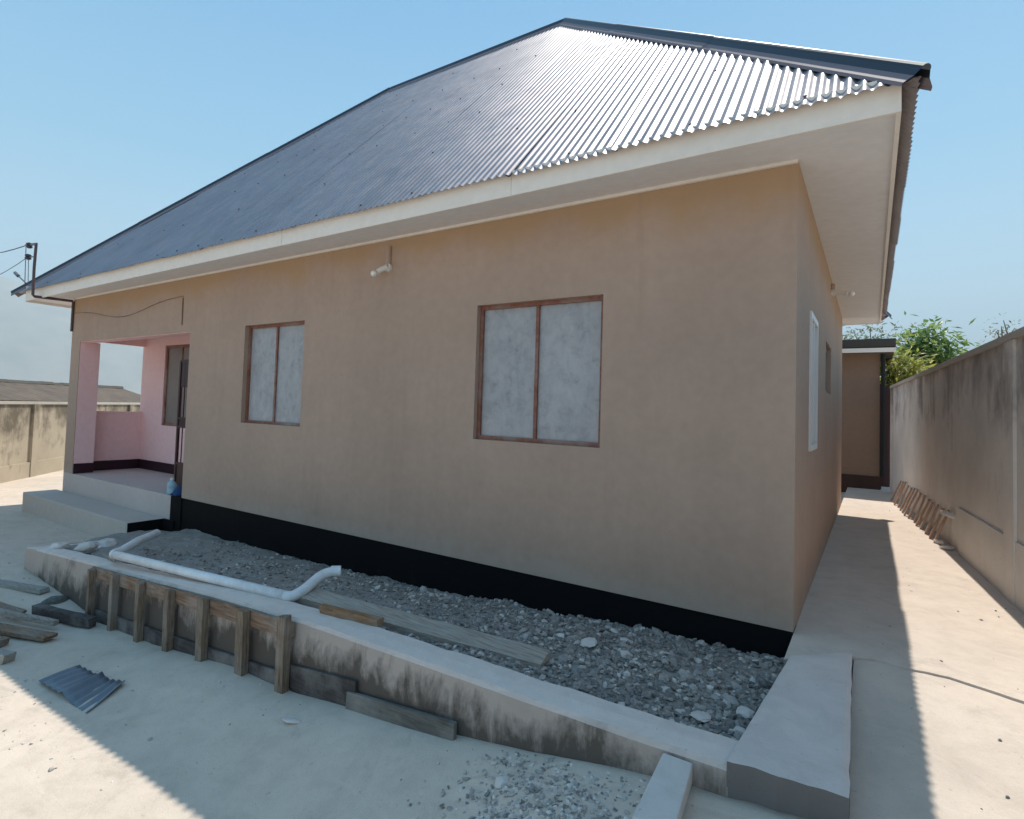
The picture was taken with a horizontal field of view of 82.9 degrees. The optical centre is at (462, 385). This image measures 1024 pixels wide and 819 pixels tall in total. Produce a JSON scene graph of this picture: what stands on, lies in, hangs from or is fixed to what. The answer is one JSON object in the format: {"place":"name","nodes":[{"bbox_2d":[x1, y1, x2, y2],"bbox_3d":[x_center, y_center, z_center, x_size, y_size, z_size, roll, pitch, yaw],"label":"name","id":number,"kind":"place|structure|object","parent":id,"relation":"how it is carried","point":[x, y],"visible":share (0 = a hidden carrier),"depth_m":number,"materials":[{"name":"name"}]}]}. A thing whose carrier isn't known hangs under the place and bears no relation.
{"place":"outdoors","nodes":[
{"label":"outdoors","id":0,"kind":"place"},
{"bbox_2d":[0,276,142,394],"bbox_3d":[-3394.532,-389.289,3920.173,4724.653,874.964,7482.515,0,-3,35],"label":"hill","id":1,"kind":"structure","parent":0,"point":[35,341],"depth_m":3359.39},
{"bbox_2d":[0,470,852,818],"bbox_3d":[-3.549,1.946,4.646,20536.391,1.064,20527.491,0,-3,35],"label":"ground","id":2,"kind":"structure","parent":0,"point":[250,750],"depth_m":2.90,"materials":[{"name":"beige concrete"}]},
{"bbox_2d":[0,635,9,647],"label":"wood block","id":3,"kind":"object","parent":2,"relation":"on","point":[4,640],"depth_m":4.28,"materials":[{"name":"brown wood"}]},
{"bbox_2d":[0,648,16,664],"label":"wood block","id":4,"kind":"object","parent":2,"relation":"on","point":[6,656],"depth_m":4.01,"materials":[{"name":"grey wood"}]},
{"bbox_2d":[0,601,26,612],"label":"plank","id":5,"kind":"object","parent":2,"relation":"on","point":[10,607],"visible":0.5,"depth_m":4.86,"materials":[{"name":"grey wood"}]},
{"bbox_2d":[0,608,58,626],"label":"plank","id":6,"kind":"object","parent":5,"relation":"on","point":[16,615],"visible":1,"depth_m":4.68,"materials":[{"name":"grey wood"}]},
{"bbox_2d":[0,579,49,593],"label":"plank","id":7,"kind":"object","parent":2,"relation":"on","point":[22,587],"visible":1,"depth_m":5.36,"materials":[{"name":"grey wood"}]},
{"bbox_2d":[0,623,57,641],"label":"plank","id":8,"kind":"object","parent":2,"relation":"on","point":[23,632],"visible":1,"depth_m":4.43,"materials":[{"name":"wood"}]},
{"bbox_2d":[41,595,68,604],"bbox_3d":[-3.664,1.945,5.177,0.209,0.113,0.148,3,-3,-32],"label":"cement lump","id":9,"kind":"object","parent":2,"relation":"on","point":[53,600],"visible":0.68,"depth_m":5.14,"materials":[{"name":"grey concrete"}]},
{"bbox_2d":[32,603,96,628],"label":"timber beam","id":10,"kind":"structure","parent":2,"relation":"on","point":[80,619],"depth_m":4.78,"materials":[{"name":"grey wood"}]},
{"bbox_2d":[0,401,139,482],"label":"yard wall","id":11,"kind":"structure","parent":2,"relation":"on","point":[32,438],"depth_m":12.94,"materials":[{"name":"beige concrete"}]},
{"bbox_2d":[0,379,140,402],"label":"neighbour shed","id":12,"kind":"structure","parent":2,"relation":"on","point":[24,390],"depth_m":20.84,"materials":[{"name":"brown paint"}]},
{"bbox_2d":[39,665,124,712],"bbox_3d":[-2.378,1.888,3.643,0.672,0.063,0.291,0,-3,35],"label":"roofing offcut","id":13,"kind":"object","parent":2,"relation":"on","point":[77,685],"visible":1,"depth_m":3.64,"materials":[{"name":"grey metal"}]},
{"bbox_2d":[85,566,356,705],"bbox_3d":[-1.904,1.730,4.025,3.200,0.739,0.079,0,-3,35],"label":"timber formwork","id":14,"kind":"object","parent":2,"relation":"on","point":[321,685],"visible":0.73,"depth_m":3.88,"materials":[{"name":"brown wood"}]},
{"bbox_2d":[282,717,300,723],"bbox_3d":[-0.904,1.774,3.052,0.102,0.020,0.054,2,-2,-2],"label":"stone","id":15,"kind":"object","parent":2,"relation":"on","point":[291,720],"visible":1,"depth_m":3.04,"materials":[{"name":"stone"}]},
{"bbox_2d":[24,541,737,797],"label":"retaining kerb","id":16,"kind":"structure","parent":2,"relation":"on","point":[477,698],"depth_m":2.88,"materials":[{"name":"concrete"}]},
{"bbox_2d":[49,542,69,548],"bbox_3d":[-4.066,1.626,5.824,0.168,0.084,0.170,3,-3,-30],"label":"cement lump","id":17,"kind":"object","parent":16,"relation":"on","point":[59,545],"visible":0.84,"depth_m":5.77,"materials":[{"name":"concrete"}]},
{"bbox_2d":[318,603,383,626],"bbox_3d":[-0.684,1.398,3.499,0.465,0.054,0.056,1,-3,27],"label":"plank","id":18,"kind":"object","parent":16,"relation":"on","point":[352,615],"visible":1,"depth_m":3.47,"materials":[{"name":"brown wood"}]},
{"bbox_2d":[345,691,456,740],"bbox_3d":[-0.335,1.727,2.927,0.730,0.274,0.035,0,-3,36],"label":"loose board","id":19,"kind":"object","parent":2,"relation":"on","point":[412,719],"visible":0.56,"depth_m":2.90,"materials":[{"name":"grey wood"}]},
{"bbox_2d":[66,529,784,740],"bbox_3d":[-1.182,1.639,4.715,6.620,0.306,1.512,0,-3,35],"label":"gravel bed","id":20,"kind":"object","parent":2,"relation":"on","point":[178,541],"visible":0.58,"depth_m":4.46,"materials":[{"name":"grey gravel"}]},
{"bbox_2d":[73,541,98,551],"bbox_3d":[-3.714,1.595,5.704,0.150,0.098,0.236,3,-2,-13],"label":"cement lump","id":21,"kind":"object","parent":20,"relation":"on","point":[87,546],"visible":1,"depth_m":5.66,"materials":[{"name":"concrete"}]},
{"bbox_2d":[97,538,117,547],"bbox_3d":[-3.722,1.668,6.057,0.187,0.106,0.291,3,-3,-25],"label":"cement lump","id":22,"kind":"object","parent":20,"relation":"on","point":[106,542],"visible":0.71,"depth_m":5.98,"materials":[{"name":"concrete"}]},
{"bbox_2d":[99,552,116,561],"bbox_3d":[-3.228,1.562,5.249,0.025,0.094,0.561,4,-3,-43],"label":"edging strip","id":23,"kind":"object","parent":20,"relation":"on","point":[104,555],"visible":0.79,"depth_m":5.25,"materials":[{"name":"grey wood"}]},
{"bbox_2d":[109,529,340,601],"bbox_3d":[-2.144,1.404,4.731,2.720,0.219,0.676,0,-3,35],"label":"drain pipe","id":24,"kind":"object","parent":20,"relation":"on","point":[296,594],"visible":0.99,"depth_m":4.21,"materials":[{"name":"white plastic"}]},
{"bbox_2d":[294,588,551,669],"bbox_3d":[-0.329,1.481,3.579,1.786,0.123,0.172,1,-3,27],"label":"plank","id":25,"kind":"object","parent":20,"relation":"on","point":[421,627],"visible":0.71,"depth_m":3.46,"materials":[{"name":"wood"}]},
{"bbox_2d":[579,637,596,647],"bbox_3d":[0.740,1.516,3.389,0.108,0.039,0.150,0,-3,35],"label":"stone","id":26,"kind":"object","parent":20,"relation":"on","point":[590,642],"visible":0.99,"depth_m":3.37,"materials":[{"name":"stone"}]},
{"bbox_2d":[689,710,710,721],"bbox_3d":[1.075,1.492,2.605,0.091,0.038,0.164,0,-3,35],"label":"stone","id":27,"kind":"object","parent":20,"relation":"on","point":[701,716],"visible":1,"depth_m":2.58,"materials":[{"name":"stone"}]},
{"bbox_2d":[736,706,754,719],"bbox_3d":[1.320,1.531,2.697,0.078,0.040,0.087,0,-3,35],"label":"stone","id":28,"kind":"object","parent":20,"relation":"on","point":[746,712],"visible":0.93,"depth_m":2.68,"materials":[{"name":"stone"}]},
{"bbox_2d":[11,18,931,657],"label":"house","id":29,"kind":"structure","parent":2,"relation":"on","point":[577,350],"depth_m":4.72,"materials":[{"name":"beige paint"}]},
{"bbox_2d":[13,242,74,331],"bbox_3d":[-6.796,-1.579,9.213,0.486,1.345,0.915,-11,-13,79],"label":"service mast","id":30,"kind":"object","parent":29,"relation":"attached to","point":[29,245],"visible":1,"depth_m":9.13,"materials":[{"name":"grey metal"}]},
{"bbox_2d":[79,296,183,324],"bbox_3d":[-5.013,-0.986,8.503,3.323,0.384,0.015,0,-3,35],"label":"wall cable","id":31,"kind":"object","parent":29,"relation":"attached to","point":[150,306],"depth_m":7.86,"materials":[{"name":"black plastic"}]},
{"bbox_2d":[166,478,176,494],"bbox_3d":[-3.825,1.326,7.589,0.116,0.215,0.114,0,-3,35],"label":"water bottle","id":32,"kind":"object","parent":29,"relation":"on","point":[171,485],"visible":0.91,"depth_m":7.54,"materials":[{"name":"blue plastic"}]},
{"bbox_2d":[170,486,181,495],"bbox_3d":[-3.708,1.382,7.581,0.150,0.120,0.220,0,-3,35],"label":"cloth","id":33,"kind":"object","parent":29,"relation":"on","point":[177,491],"visible":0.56,"depth_m":7.51,"materials":[{"name":"blue fabric"}]},
{"bbox_2d":[162,344,189,425],"bbox_3d":[-4.507,0.008,9.556,1.560,1.380,0.050,0,-3,35],"label":"window","id":34,"kind":"structure","parent":29,"relation":"in","point":[175,353],"depth_m":9.86,"materials":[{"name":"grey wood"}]},
{"bbox_2d":[174,359,188,486],"bbox_3d":[-3.783,0.543,8.057,0.735,1.812,0.035,0,-3,35],"label":"grille door","id":35,"kind":"structure","parent":29,"relation":"attached to","point":[181,421],"depth_m":8.22,"materials":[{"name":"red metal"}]},
{"bbox_2d":[245,321,304,425],"bbox_3d":[-2.082,-0.124,6.478,1.055,1.130,0.050,0,-3,35],"label":"window","id":36,"kind":"structure","parent":29,"relation":"in","point":[275,351],"depth_m":6.48,"materials":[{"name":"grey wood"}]},
{"bbox_2d":[371,246,391,276],"bbox_3d":[-0.764,-1.162,5.438,0.198,0.300,0.080,3,-2,-14],"label":"wall lamp","id":37,"kind":"object","parent":29,"relation":"attached to","point":[387,267],"visible":1,"depth_m":5.43,"materials":[{"name":"beige paint"}]},
{"bbox_2d":[476,296,602,447],"bbox_3d":[0.599,-0.104,4.570,1.107,1.120,0.050,0,-3,35],"label":"window","id":38,"kind":"structure","parent":29,"relation":"in","point":[540,362],"depth_m":4.55,"materials":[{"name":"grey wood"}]},
{"bbox_2d":[808,311,818,451],"bbox_3d":[2.705,-0.015,4.480,0.050,1.030,0.640,0,-3,35],"label":"window","id":39,"kind":"structure","parent":29,"relation":"in","point":[814,325],"depth_m":4.46,"materials":[{"name":"white glass"}]},
{"bbox_2d":[826,349,826,391],"bbox_3d":[3.813,-0.169,6.135,0.050,0.510,0.900,0,-3,35],"label":"window","id":40,"kind":"structure","parent":29,"relation":"in","point":[826,349],"depth_m":6.46,"materials":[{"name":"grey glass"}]},
{"bbox_2d":[831,284,854,296],"bbox_3d":[4.178,-1.044,6.351,0.236,0.160,0.082,0,-3,41],"label":"wall lamp","id":41,"kind":"object","parent":29,"relation":"attached to","point":[838,292],"visible":0.96,"depth_m":6.35,"materials":[{"name":"beige paint"}]},
{"bbox_2d":[386,757,603,818],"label":"rubble heap","id":42,"kind":"object","parent":2,"relation":"on","point":[472,807],"visible":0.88,"depth_m":2.24,"materials":[{"name":"grey gravel"}]},
{"bbox_2d":[494,776,508,788],"bbox_3d":[0.155,1.595,2.315,0.065,0.048,0.066,3,-2,-13],"label":"stone","id":43,"kind":"object","parent":42,"relation":"on","point":[501,782],"visible":0.85,"depth_m":2.30,"materials":[{"name":"stone"}]},
{"bbox_2d":[400,748,648,818],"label":"rubble","id":44,"kind":"object","parent":42,"relation":"on","point":[551,808],"visible":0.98,"depth_m":2.19,"materials":[{"name":"grey gravel"}]},
{"bbox_2d":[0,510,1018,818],"bbox_3d":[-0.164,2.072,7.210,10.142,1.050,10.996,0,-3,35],"label":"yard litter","id":45,"kind":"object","parent":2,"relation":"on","point":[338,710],"visible":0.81,"depth_m":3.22,"materials":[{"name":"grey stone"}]},
{"bbox_2d":[632,753,692,818],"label":"concrete block","id":46,"kind":"object","parent":2,"relation":"on","point":[666,792],"depth_m":2.01,"materials":[{"name":"grey concrete"}]},
{"bbox_2d":[726,653,851,818],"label":"concrete slab","id":47,"kind":"structure","parent":2,"relation":"on","point":[790,753],"depth_m":2.19,"materials":[{"name":"grey concrete"}]},
{"bbox_2d":[841,338,895,491],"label":"annex building","id":48,"kind":"structure","parent":2,"relation":"on","point":[860,442],"depth_m":11.13,"materials":[{"name":"brown paint"}]},
{"bbox_2d":[879,384,889,488],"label":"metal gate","id":49,"kind":"structure","parent":48,"relation":"attached to","point":[885,481],"depth_m":10.96,"materials":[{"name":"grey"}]},
{"bbox_2d":[842,321,904,355],"bbox_3d":[12.335,0.156,17.807,3.094,4.706,2.577,2,-2,-8],"label":"feathery tree","id":50,"kind":"object","parent":2,"relation":"on","point":[861,331],"visible":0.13,"depth_m":17.49,"materials":[{"name":"green plant"}]},
{"bbox_2d":[880,334,937,386],"bbox_3d":[9.781,0.563,12.754,2.004,3.307,2.093,4,-3,-37],"label":"leafy bush","id":51,"kind":"object","parent":2,"relation":"on","point":[903,371],"visible":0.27,"depth_m":12.71,"materials":[{"name":"green plant"}]},
{"bbox_2d":[881,311,980,377],"bbox_3d":[11.337,0.225,14.093,2.250,4.198,2.052,2,-2,2],"label":"broadleaf tree","id":52,"kind":"object","parent":2,"relation":"on","point":[926,344],"visible":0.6,"depth_m":13.91,"materials":[{"name":"green plant"}]},
{"bbox_2d":[890,326,1023,612],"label":"boundary wall","id":53,"kind":"structure","parent":2,"relation":"on","point":[957,435],"depth_m":5.25,"materials":[{"name":"grey concrete"}]},
{"bbox_2d":[940,510,955,518],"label":"batten","id":54,"kind":"object","parent":53,"relation":"on","point":[948,514],"visible":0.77,"depth_m":5.96,"materials":[{"name":"wood"}]},
{"bbox_2d":[980,313,1019,342],"bbox_3d":[14.868,0.268,15.875,0.958,4.501,0.944,0,-3,35],"label":"sprig tree","id":55,"kind":"object","parent":2,"relation":"on","point":[1001,333],"visible":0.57,"depth_m":15.90,"materials":[{"name":"green plant"}]},
{"bbox_2d":[0,0,1023,377],"label":"sky","id":56,"kind":"structure","parent":0,"point":[113,113],"materials":[{"name":"blue"}]},
{"bbox_2d":[784,487,1023,703],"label":"path","id":57,"kind":"structure","parent":0,"point":[871,536],"depth_m":3.98,"materials":[{"name":"beige concrete"}]},
{"bbox_2d":[890,480,901,500],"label":"batten","id":58,"kind":"object","parent":57,"relation":"on","point":[896,490],"visible":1,"depth_m":9.38,"materials":[{"name":"brown wood"}]},
{"bbox_2d":[893,482,903,502],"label":"batten","id":59,"kind":"object","parent":57,"relation":"on","point":[900,488],"visible":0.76,"depth_m":9.12,"materials":[{"name":"brown wood"}]},
{"bbox_2d":[894,482,906,504],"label":"batten","id":60,"kind":"object","parent":57,"relation":"on","point":[896,500],"visible":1,"depth_m":8.89,"materials":[{"name":"brown wood"}]},
{"bbox_2d":[897,485,908,507],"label":"batten","id":61,"kind":"object","parent":57,"relation":"on","point":[901,500],"visible":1,"depth_m":8.66,"materials":[{"name":"brown wood"}]},
{"bbox_2d":[900,487,912,510],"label":"batten","id":62,"kind":"object","parent":57,"relation":"on","point":[906,498],"visible":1,"depth_m":8.36,"materials":[{"name":"brown wood"}]},
{"bbox_2d":[902,488,915,512],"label":"batten","id":63,"kind":"object","parent":57,"relation":"on","point":[908,500],"visible":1,"depth_m":8.14,"materials":[{"name":"brown wood"}]},
{"bbox_2d":[904,489,918,515],"bbox_3d":[6.158,1.613,7.924,0.075,0.384,0.209,3,-3,-25],"label":"batten","id":64,"kind":"object","parent":57,"relation":"on","point":[910,503],"visible":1,"depth_m":7.90,"materials":[{"name":"brown wood"}]},
{"bbox_2d":[908,492,921,518],"bbox_3d":[6.030,1.609,7.697,0.074,0.371,0.221,3,-2,-15],"label":"batten","id":65,"kind":"object","parent":57,"relation":"on","point":[914,505],"visible":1,"depth_m":7.67,"materials":[{"name":"brown wood"}]},
{"bbox_2d":[913,495,925,522],"bbox_3d":[5.850,1.583,7.384,0.057,0.374,0.175,3,-2,-19],"label":"batten","id":66,"kind":"object","parent":57,"relation":"on","point":[919,509],"visible":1,"depth_m":7.37,"materials":[{"name":"brown wood"}]},
{"bbox_2d":[915,499,930,525],"bbox_3d":[5.691,1.578,7.135,0.070,0.360,0.203,3,-2,-18],"label":"batten","id":67,"kind":"object","parent":57,"relation":"on","point":[923,512],"visible":1,"depth_m":7.11,"materials":[{"name":"brown wood"}]},
{"bbox_2d":[920,502,933,528],"bbox_3d":[5.583,1.574,6.945,0.075,0.345,0.190,3,-2,-18],"label":"batten","id":68,"kind":"object","parent":57,"relation":"on","point":[926,515],"visible":1,"depth_m":6.92,"materials":[{"name":"brown wood"}]},
{"bbox_2d":[924,504,938,533],"bbox_3d":[5.402,1.544,6.644,0.063,0.367,0.197,3,-2,-13],"label":"batten","id":69,"kind":"object","parent":57,"relation":"on","point":[931,519],"visible":1,"depth_m":6.62,"materials":[{"name":"brown wood"}]},
{"bbox_2d":[929,508,943,538],"bbox_3d":[5.250,1.531,6.393,0.067,0.359,0.181,3,-2,-20],"label":"batten","id":70,"kind":"object","parent":57,"relation":"on","point":[935,525],"visible":1,"depth_m":6.38,"materials":[{"name":"brown wood"}]},
{"bbox_2d":[933,539,944,544],"bbox_3d":[5.088,1.675,6.155,0.073,0.061,0.147,2,-2,0],"label":"stone","id":71,"kind":"object","parent":57,"relation":"on","point":[939,541],"visible":0.98,"depth_m":6.13,"materials":[{"name":"stone"}]},
{"bbox_2d":[934,510,949,542],"bbox_3d":[5.110,1.509,6.157,0.057,0.376,0.197,2,-2,-11],"label":"batten","id":72,"kind":"object","parent":57,"relation":"on","point":[941,527],"visible":0.79,"depth_m":6.14,"materials":[{"name":"brown wood"}]},
{"bbox_2d":[939,545,954,549],"bbox_3d":[4.943,1.659,5.889,0.133,0.048,0.071,0,-3,35],"label":"stone","id":73,"kind":"object","parent":57,"relation":"on","point":[945,547],"visible":1,"depth_m":5.87,"materials":[{"name":"stone"}]},
{"bbox_2d":[850,660,1023,818],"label":"path","id":74,"kind":"structure","parent":0,"point":[954,757],"depth_m":2.34,"materials":[{"name":"beige concrete"}]}
]}

